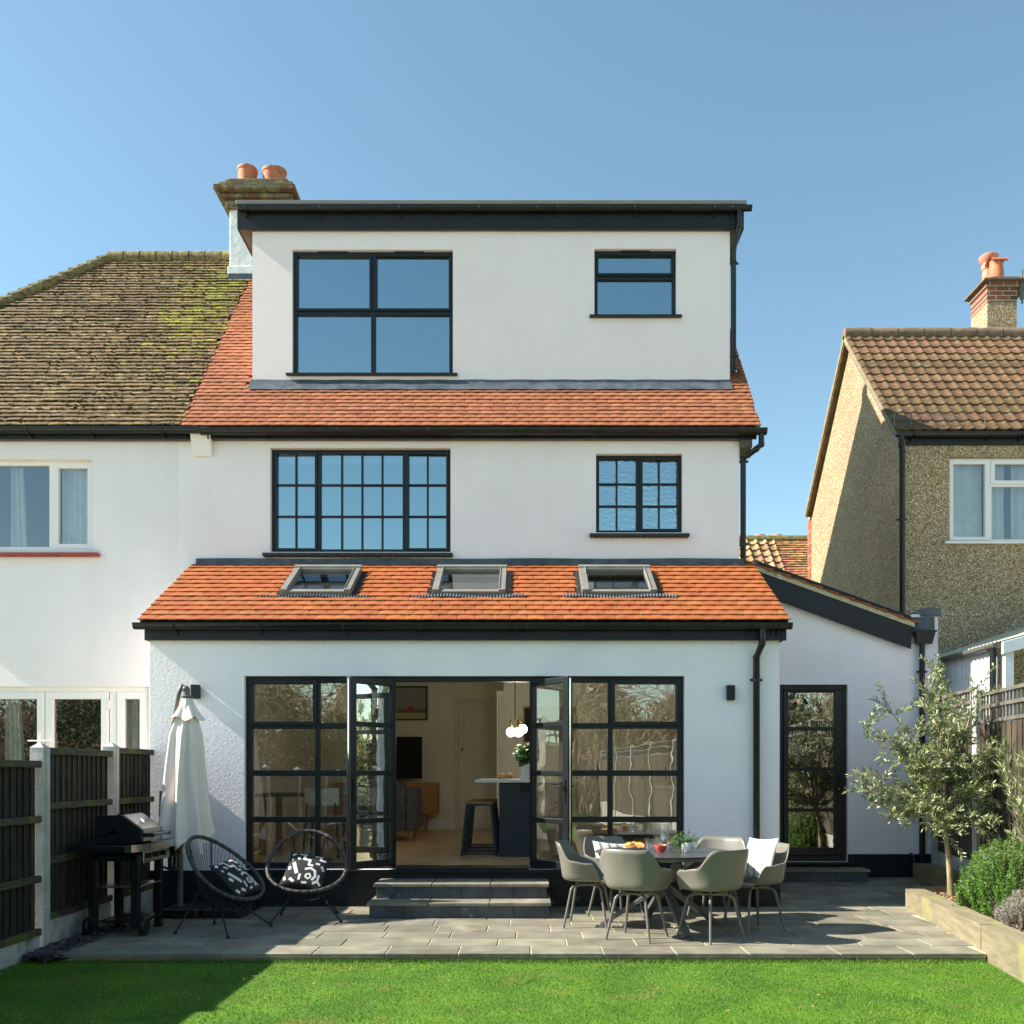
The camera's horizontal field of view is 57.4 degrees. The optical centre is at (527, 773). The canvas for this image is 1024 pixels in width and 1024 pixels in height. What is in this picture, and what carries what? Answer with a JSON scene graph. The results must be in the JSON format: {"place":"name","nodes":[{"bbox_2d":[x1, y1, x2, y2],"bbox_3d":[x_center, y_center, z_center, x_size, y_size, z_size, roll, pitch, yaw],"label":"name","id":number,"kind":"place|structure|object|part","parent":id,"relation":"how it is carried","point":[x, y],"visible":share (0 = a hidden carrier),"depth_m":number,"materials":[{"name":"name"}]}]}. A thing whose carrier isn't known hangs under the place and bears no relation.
{"place":"outdoors","nodes":[
{"label":"outdoors","id":0,"kind":"place"},
{"bbox_2d":[0,960,1023,1023],"bbox_3d":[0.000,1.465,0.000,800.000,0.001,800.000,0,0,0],"label":"lawn","id":1,"kind":"structure","parent":0,"point":[485,1001],"depth_m":6.19,"materials":[{"name":"green plant"}]},
{"bbox_2d":[0,742,153,969],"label":"garden fence","id":2,"kind":"object","parent":1,"relation":"on","point":[54,802],"visible":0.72,"depth_m":7.83,"materials":[{"name":"wood"}]},
{"bbox_2d":[22,918,152,962],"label":"slate chippings","id":3,"kind":"object","parent":1,"relation":"on","point":[52,950],"visible":0.78,"depth_m":7.62,"materials":[{"name":"grey gravel"}]},
{"bbox_2d":[0,251,249,759],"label":"house","id":4,"kind":"structure","parent":1,"relation":"on","point":[105,360],"depth_m":11.27,"materials":[{"name":"white paint"}]},
{"bbox_2d":[0,461,91,549],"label":"window","id":5,"kind":"structure","parent":4,"relation":"in","point":[70,482],"depth_m":11.38,"materials":[{"name":"white plastic"}]},
{"bbox_2d":[0,687,148,759],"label":"patio door","id":6,"kind":"structure","parent":4,"relation":"in","point":[124,710],"depth_m":11.25,"materials":[{"name":"white plastic"}]},
{"bbox_2d":[132,163,940,912],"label":"house","id":7,"kind":"structure","parent":1,"relation":"on","point":[462,461],"depth_m":11.27,"materials":[{"name":"paint"}]},
{"bbox_2d":[191,685,200,698],"bbox_3d":[-3.462,-0.850,9.762,0.085,0.144,0.074,0,0,0],"label":"wall light","id":8,"kind":"object","parent":7,"relation":"attached to","point":[195,691],"visible":0.92,"depth_m":9.72,"materials":[{"name":"black metal"}]},
{"bbox_2d":[254,792,346,854],"bbox_3d":[-2.525,0.624,11.750,1.550,0.750,0.900,0,0,0],"label":"dining table","id":9,"kind":"object","parent":7,"relation":"on","point":[263,825],"visible":0.44,"depth_m":11.35,"materials":[{"name":"brown wood"}]},
{"bbox_2d":[260,565,369,597],"bbox_3d":[-2.315,-2.164,10.555,1.190,0.532,0.800,0,0,0],"label":"roof window","id":10,"kind":"structure","parent":7,"relation":"in","point":[355,573],"depth_m":10.54,"materials":[{"name":"grey metal"}]},
{"bbox_2d":[302,788,345,857],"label":"dining chair","id":11,"kind":"object","parent":7,"relation":"on","point":[329,796],"visible":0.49,"depth_m":10.97,"materials":[{"name":"fabric"}]},
{"bbox_2d":[272,450,450,551],"bbox_3d":[-2.000,-3.274,11.319,2.159,1.248,0.122,0,0,0],"label":"window","id":12,"kind":"structure","parent":7,"relation":"in","point":[317,457],"depth_m":11.27,"materials":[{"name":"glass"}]},
{"bbox_2d":[346,677,395,869],"bbox_3d":[-1.614,0.002,9.633,0.457,1.944,0.517,0,0,0],"label":"french door","id":13,"kind":"structure","parent":7,"relation":"in","point":[371,703],"depth_m":9.62,"materials":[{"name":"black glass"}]},
{"bbox_2d":[293,251,452,372],"bbox_3d":[-1.937,-5.769,11.776,2.010,1.562,0.088,0,0,0],"label":"window","id":14,"kind":"structure","parent":7,"relation":"in","point":[373,311],"depth_m":11.75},
{"bbox_2d":[333,783,438,831],"bbox_3d":[-2.418,0.582,16.088,1.764,0.834,0.523,0,0,0],"label":"sideboard","id":15,"kind":"object","parent":7,"relation":"on","point":[430,798],"visible":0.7,"depth_m":15.87,"materials":[{"name":"brown wood"}]},
{"bbox_2d":[396,737,421,778],"bbox_3d":[-2.366,-0.231,16.120,1.100,0.790,0.200,0,0,0],"label":"television","id":16,"kind":"object","parent":15,"relation":"on","point":[408,757],"visible":0.36,"depth_m":16.10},
{"bbox_2d":[396,782,421,840],"bbox_3d":[-2.082,0.567,14.025,0.901,0.865,0.850,0,0,0],"label":"armchair","id":17,"kind":"object","parent":7,"relation":"on","point":[409,810],"visible":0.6,"depth_m":13.60,"materials":[{"name":"grey fabric"}]},
{"bbox_2d":[396,686,427,719],"bbox_3d":[-2.269,-1.231,16.473,1.018,0.595,0.045,0,0,0],"label":"framed picture","id":18,"kind":"object","parent":7,"relation":"attached to","point":[411,702],"visible":0.69,"depth_m":16.47},
{"bbox_2d":[412,565,524,597],"bbox_3d":[-0.640,-2.164,10.555,1.220,0.532,0.800,0,0,0],"label":"roof window","id":19,"kind":"structure","parent":7,"relation":"in","point":[500,571],"depth_m":10.57,"materials":[{"name":"grey metal"}]},
{"bbox_2d":[454,698,501,829],"bbox_3d":[-0.814,-0.159,16.444,0.940,2.316,0.109,0,0,0],"label":"panelled door","id":20,"kind":"structure","parent":7,"relation":"in","point":[475,719],"depth_m":16.46,"materials":[{"name":"beige wood"}]},
{"bbox_2d":[460,801,496,855],"bbox_3d":[-0.587,0.673,11.400,0.432,0.657,0.432,0,0,0],"label":"bar stool","id":21,"kind":"object","parent":7,"relation":"on","point":[477,803],"visible":1,"depth_m":11.24,"materials":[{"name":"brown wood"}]},
{"bbox_2d":[465,800,498,852],"bbox_3d":[-0.575,0.673,11.920,0.432,0.657,0.432,0,0,0],"label":"bar stool","id":22,"kind":"object","parent":7,"relation":"on","point":[469,823],"visible":0.65,"depth_m":11.76,"materials":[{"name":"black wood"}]},
{"bbox_2d":[468,799,498,846],"bbox_3d":[-0.563,0.673,12.440,0.432,0.657,0.432,0,0,0],"label":"bar stool","id":23,"kind":"object","parent":7,"relation":"on","point":[471,831],"visible":0.6,"depth_m":12.28,"materials":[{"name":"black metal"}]},
{"bbox_2d":[496,691,503,813],"bbox_3d":[-0.423,-0.286,14.500,0.119,1.978,0.044,0,0,0],"label":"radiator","id":24,"kind":"object","parent":7,"relation":"attached to","point":[499,694],"visible":0.56,"depth_m":14.48,"materials":[{"name":"metal"}]},
{"bbox_2d":[507,682,526,736],"bbox_3d":[-0.117,-1.090,11.919,0.226,1.259,0.276,0,0,32],"label":"pendant lamp","id":25,"kind":"object","parent":7,"relation":"hanging from","point":[520,730],"visible":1,"depth_m":11.85,"materials":[{"name":"white glass"}]},
{"bbox_2d":[475,778,577,856],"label":"kitchen island","id":26,"kind":"structure","parent":7,"relation":"on","point":[514,817],"depth_m":11.13,"materials":[{"name":"wood"}]},
{"bbox_2d":[512,743,541,778],"bbox_3d":[0.004,-0.159,11.751,0.336,0.465,0.368,0,0,40],"label":"flower vase","id":27,"kind":"object","parent":26,"relation":"on","point":[523,758],"visible":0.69,"depth_m":11.69,"materials":[{"name":"white ceramic"}]},
{"bbox_3d":[-0.274,0.066,11.500,0.200,0.016,0.200,0,0,0],"label":"plate","id":28,"kind":"object","parent":26,"relation":"on","visible":0},
{"bbox_2d":[496,773,505,777],"bbox_3d":[-0.317,0.033,11.480,0.133,0.071,0.074,0,0,-14],"label":"croissant","id":29,"kind":"object","parent":28,"relation":"on","point":[501,775],"visible":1,"depth_m":11.46,"materials":[{"name":"orange food"}]},
{"bbox_2d":[505,773,513,777],"bbox_3d":[-0.218,0.033,11.498,0.133,0.071,0.074,0,0,28],"label":"croissant","id":30,"kind":"object","parent":28,"relation":"on","point":[509,775],"visible":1,"depth_m":11.47,"materials":[{"name":"orange food"}]},
{"bbox_2d":[523,707,575,741],"bbox_3d":[0.343,-0.757,14.575,0.814,0.558,0.030,0,0,0],"label":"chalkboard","id":31,"kind":"object","parent":7,"relation":"attached to","point":[549,714],"visible":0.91,"depth_m":14.57,"materials":[{"name":"brown wood"}]},
{"bbox_2d":[530,676,573,869],"bbox_3d":[0.238,0.002,9.608,0.182,1.944,0.653,0,0,-36],"label":"french door","id":32,"kind":"structure","parent":7,"relation":"in","point":[567,785],"depth_m":9.52,"materials":[{"name":"black metal"}]},
{"bbox_2d":[563,565,676,597],"bbox_3d":[1.010,-2.164,10.555,1.240,0.532,0.800,0,0,0],"label":"roof window","id":33,"kind":"structure","parent":7,"relation":"in","point":[653,589],"depth_m":10.56,"materials":[{"name":"grey metal"}]},
{"bbox_2d":[576,693,667,833],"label":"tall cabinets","id":34,"kind":"object","parent":7,"relation":"on","point":[640,749],"visible":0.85,"depth_m":14.00,"materials":[{"name":"beige wood"}]},
{"bbox_3d":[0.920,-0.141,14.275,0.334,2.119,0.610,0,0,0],"label":"cabinet door","id":35,"kind":"part","parent":34,"relation":"part of","materials":[{"name":"beige wood"}]},
{"bbox_3d":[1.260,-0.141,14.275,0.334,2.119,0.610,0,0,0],"label":"cabinet door","id":36,"kind":"part","parent":34,"relation":"part of","materials":[{"name":"beige wood"}]},
{"bbox_3d":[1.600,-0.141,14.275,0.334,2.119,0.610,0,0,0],"label":"cabinet door","id":37,"kind":"part","parent":34,"relation":"part of","materials":[{"name":"beige wood"}]},
{"bbox_3d":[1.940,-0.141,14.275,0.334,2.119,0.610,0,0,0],"label":"cabinet door","id":38,"kind":"part","parent":34,"relation":"part of","materials":[{"name":"beige wood"}]},
{"bbox_2d":[594,250,675,313],"bbox_3d":[1.351,-6.138,11.776,1.025,0.846,0.088,0,0,0],"label":"window","id":39,"kind":"structure","parent":7,"relation":"in","point":[598,277],"depth_m":11.75,"materials":[{"name":"black metal"}]},
{"bbox_2d":[596,456,680,531],"bbox_3d":[1.340,-3.355,11.299,1.037,0.945,0.082,0,0,0],"label":"window","id":40,"kind":"structure","parent":7,"relation":"in","point":[634,493],"depth_m":11.31,"materials":[{"name":"black glass"}]},
{"bbox_2d":[726,685,734,699],"bbox_3d":[2.121,-0.839,9.762,0.082,0.154,0.074,0,0,0],"label":"wall light","id":41,"kind":"object","parent":7,"relation":"attached to","point":[730,692],"visible":1,"depth_m":9.72,"materials":[{"name":"black metal"}]},
{"bbox_2d":[780,685,845,860],"bbox_3d":[3.539,0.000,11.600,0.841,2.189,0.141,0,0,0],"label":"door","id":42,"kind":"structure","parent":7,"relation":"in","point":[837,852],"depth_m":11.59,"materials":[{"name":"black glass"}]},
{"bbox_2d":[739,534,806,577],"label":"house","id":43,"kind":"structure","parent":1,"relation":"on","point":[788,553],"depth_m":29.41,"materials":[{"name":"tile"}]},
{"bbox_2d":[804,252,1023,721],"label":"house","id":44,"kind":"structure","parent":1,"relation":"on","point":[915,501],"depth_m":13.51,"materials":[{"name":"beige brick"}]},
{"bbox_2d":[949,459,1023,540],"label":"window","id":45,"kind":"structure","parent":44,"relation":"in","point":[965,475],"depth_m":13.24,"materials":[{"name":"white plastic"}]},
{"bbox_2d":[905,889,1004,949],"bbox_3d":[3.857,1.329,8.557,0.192,0.262,2.324,0,0,8],"label":"sleeper","id":46,"kind":"object","parent":1,"relation":"on","point":[963,923],"visible":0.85,"depth_m":8.34,"materials":[{"name":"brown wood"}]},
{"bbox_2d":[931,683,1023,873],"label":"trellis fence","id":47,"kind":"object","parent":1,"relation":"on","point":[1012,730],"visible":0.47,"depth_m":9.70,"materials":[{"name":"wood"}]},
{"bbox_2d":[933,891,1023,932],"bbox_3d":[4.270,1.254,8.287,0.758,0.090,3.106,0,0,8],"label":"bark chips","id":48,"kind":"object","parent":1,"relation":"on","point":[949,898],"visible":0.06,"depth_m":9.26,"materials":[{"name":"brown wood"}]},
{"bbox_2d":[842,654,1007,897],"bbox_3d":[4.074,0.047,9.430,1.721,2.551,1.154,0,0,0],"label":"olive tree","id":49,"kind":"object","parent":48,"relation":"on","point":[922,807],"visible":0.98,"depth_m":9.40,"materials":[{"name":"green plant"}]},
{"bbox_2d":[951,836,1023,915],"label":"rosemary bush","id":50,"kind":"object","parent":48,"relation":"on","point":[992,880],"visible":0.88,"depth_m":8.28,"materials":[{"name":"green plant"}]},
{"bbox_2d":[990,740,1023,862],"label":"oleander shrub","id":51,"kind":"object","parent":48,"relation":"on","point":[1015,805],"visible":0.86,"depth_m":8.41,"materials":[{"name":"green plant"}]},
{"bbox_2d":[992,887,1023,930],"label":"lavender bush","id":52,"kind":"object","parent":48,"relation":"on","point":[1015,915],"visible":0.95,"depth_m":7.61,"materials":[{"name":"plant"}]},
{"bbox_2d":[938,627,1023,859],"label":"lean to","id":53,"kind":"object","parent":1,"relation":"on","point":[963,667],"visible":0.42,"depth_m":10.96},
{"bbox_2d":[981,925,1023,982],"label":"sleeper","id":54,"kind":"object","parent":1,"relation":"on","point":[1002,947],"visible":0.94,"depth_m":6.95,"materials":[{"name":"beige wood"}]},
{"bbox_2d":[0,0,1023,534],"label":"sky","id":55,"kind":"structure","parent":0,"point":[875,148],"materials":[{"name":"blue"}]},
{"bbox_2d":[60,878,985,960],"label":"patio","id":56,"kind":"structure","parent":0,"point":[853,918],"depth_m":8.10,"materials":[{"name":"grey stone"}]},
{"bbox_2d":[68,813,174,935],"bbox_3d":[-3.555,0.880,8.355,0.650,1.041,0.920,0,0,0],"label":"barbecue","id":57,"kind":"object","parent":56,"relation":"on","point":[136,839],"visible":1,"depth_m":8.06,"materials":[{"name":"black metal"}]},
{"bbox_2d":[158,684,259,918],"bbox_3d":[-3.172,0.268,9.218,0.828,2.264,0.945,0,0,0],"label":"parasol","id":58,"kind":"object","parent":56,"relation":"on","point":[184,809],"visible":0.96,"depth_m":8.90,"materials":[{"name":"beige fabric"}]},
{"bbox_2d":[174,835,272,938],"bbox_3d":[-2.689,0.976,8.289,0.630,0.847,0.775,0,0,18],"label":"string chair","id":59,"kind":"object","parent":56,"relation":"on","point":[199,876],"visible":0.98,"depth_m":8.29,"materials":[{"name":"black plastic"}]},
{"bbox_2d":[209,857,260,896],"bbox_3d":[-2.580,0.925,8.270,0.279,0.325,0.427,0,0,12],"label":"cushion","id":60,"kind":"object","parent":59,"relation":"on","point":[235,877],"visible":1,"depth_m":8.18,"materials":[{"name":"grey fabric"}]},
{"bbox_2d":[265,829,347,923],"bbox_3d":[-2.106,0.976,8.950,0.775,0.847,0.630,0,0,-10],"label":"string chair","id":61,"kind":"object","parent":56,"relation":"on","point":[292,891],"visible":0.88,"depth_m":8.98,"materials":[{"name":"black plastic"}]},
{"bbox_2d":[279,852,331,888],"bbox_3d":[-2.090,0.925,8.830,0.440,0.341,0.283,0,0,0],"label":"cushion","id":62,"kind":"object","parent":61,"relation":"on","point":[306,871],"visible":1,"depth_m":8.77,"materials":[{"name":"grey fabric"}]},
{"bbox_2d":[367,878,550,917],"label":"garden steps","id":63,"kind":"structure","parent":56,"relation":"on","point":[445,897],"depth_m":9.28,"materials":[{"name":"stone"}]},
{"bbox_2d":[556,840,612,929],"bbox_3d":[0.527,1.015,8.607,0.538,0.774,0.596,0,0,12],"label":"garden chair","id":64,"kind":"object","parent":56,"relation":"on","point":[580,870],"visible":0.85,"depth_m":8.46,"materials":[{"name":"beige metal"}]},
{"bbox_2d":[583,836,643,915],"bbox_3d":[0.844,1.015,9.110,0.596,0.774,0.538,0,0,-28],"label":"garden chair","id":65,"kind":"object","parent":56,"relation":"on","point":[588,848],"visible":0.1,"depth_m":9.23,"materials":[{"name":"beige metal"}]},
{"bbox_2d":[592,841,623,857],"bbox_3d":[0.840,0.835,9.080,0.450,0.360,0.193,0,0,-22],"label":"cushion","id":66,"kind":"object","parent":65,"relation":"on","point":[599,845],"visible":0.2,"depth_m":9.07,"materials":[{"name":"grey fabric"}]},
{"bbox_2d":[600,848,672,943],"bbox_3d":[0.913,1.015,7.911,0.596,0.774,0.538,0,0,30],"label":"garden chair","id":67,"kind":"object","parent":56,"relation":"on","point":[642,873],"visible":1,"depth_m":7.73,"materials":[{"name":"beige plastic"}]},
{"bbox_2d":[595,846,723,940],"bbox_3d":[1.235,1.052,8.420,1.250,0.694,1.250,0,0,0],"label":"dining table","id":68,"kind":"object","parent":56,"relation":"on","point":[698,857],"visible":0.59,"depth_m":8.33,"materials":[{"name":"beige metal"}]},
{"bbox_2d":[654,845,667,851],"bbox_3d":[1.192,0.673,8.359,0.122,0.061,0.122,0,0,0],"label":"bowl","id":69,"kind":"object","parent":68,"relation":"on","point":[660,848],"visible":1,"depth_m":8.32,"materials":[{"name":"red ceramic"}]},
{"bbox_2d":[670,829,702,851],"bbox_3d":[1.431,0.602,8.359,0.300,0.209,0.218,0,0,0],"label":"potted plant","id":70,"kind":"object","parent":68,"relation":"on","point":[686,844],"visible":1,"depth_m":8.32,"materials":[{"name":"green plant"}]},
{"bbox_2d":[676,849,748,944],"bbox_3d":[1.564,1.015,7.862,0.596,0.774,0.538,0,0,-34],"label":"garden chair","id":71,"kind":"object","parent":56,"relation":"on","point":[718,873],"visible":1,"depth_m":7.67,"materials":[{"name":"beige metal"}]},
{"bbox_2d":[682,836,745,922],"bbox_3d":[1.818,1.015,9.049,0.596,0.774,0.538,0,0,32],"label":"garden chair","id":72,"kind":"object","parent":56,"relation":"on","point":[727,843],"visible":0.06,"depth_m":9.22,"materials":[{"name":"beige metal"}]},
{"bbox_2d":[721,842,789,934],"bbox_3d":[2.051,1.015,8.373,0.538,0.774,0.596,0,0,-22],"label":"garden chair","id":73,"kind":"object","parent":56,"relation":"on","point":[774,873],"visible":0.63,"depth_m":8.25,"materials":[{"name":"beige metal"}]},
{"bbox_2d":[744,837,777,878],"bbox_3d":[2.075,0.772,8.390,0.172,0.401,0.438,0,0,-23],"label":"cushion","id":74,"kind":"object","parent":73,"relation":"on","point":[761,854],"visible":0.69,"depth_m":8.31,"materials":[{"name":"grey fabric"}]},
{"bbox_2d":[782,867,869,882],"bbox_3d":[3.417,1.248,11.361,1.379,0.185,0.347,0,0,0],"label":"doorstep","id":75,"kind":"object","parent":56,"relation":"on","point":[826,874],"visible":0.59,"depth_m":11.21,"materials":[{"name":"stone"}]},
{"bbox_2d":[913,863,965,885],"bbox_3d":[4.758,1.234,10.766,0.203,0.273,1.355,0,0,5],"label":"sleeper","id":76,"kind":"object","parent":56,"relation":"on","point":[927,874],"visible":0.57,"depth_m":10.82,"materials":[{"name":"brown wood"}]},
{"bbox_2d":[916,886,963,893],"bbox_3d":[4.466,1.309,9.876,0.684,0.222,0.121,0,0,-6],"label":"sleeper","id":77,"kind":"object","parent":56,"relation":"on","point":[939,889],"visible":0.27,"depth_m":9.81,"materials":[{"name":"brown wood"}]},
{"bbox_3d":[0.991,0.696,8.698,0.214,0.014,0.214,0,0,0],"label":"plate","id":78,"kind":"object","parent":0,"visible":0},
{"bbox_2d":[623,842,634,847],"bbox_3d":[0.952,0.671,8.674,0.124,0.063,0.067,0,0,-17],"label":"croissant","id":79,"kind":"object","parent":78,"relation":"on","point":[629,845],"visible":1,"depth_m":8.65,"materials":[{"name":"orange food"}]},
{"bbox_2d":[634,842,644,847],"bbox_3d":[1.039,0.671,8.687,0.124,0.063,0.067,0,0,20],"label":"croissant","id":80,"kind":"object","parent":78,"relation":"on","point":[639,845],"visible":0.99,"depth_m":8.66,"materials":[{"name":"food"}]}
]}

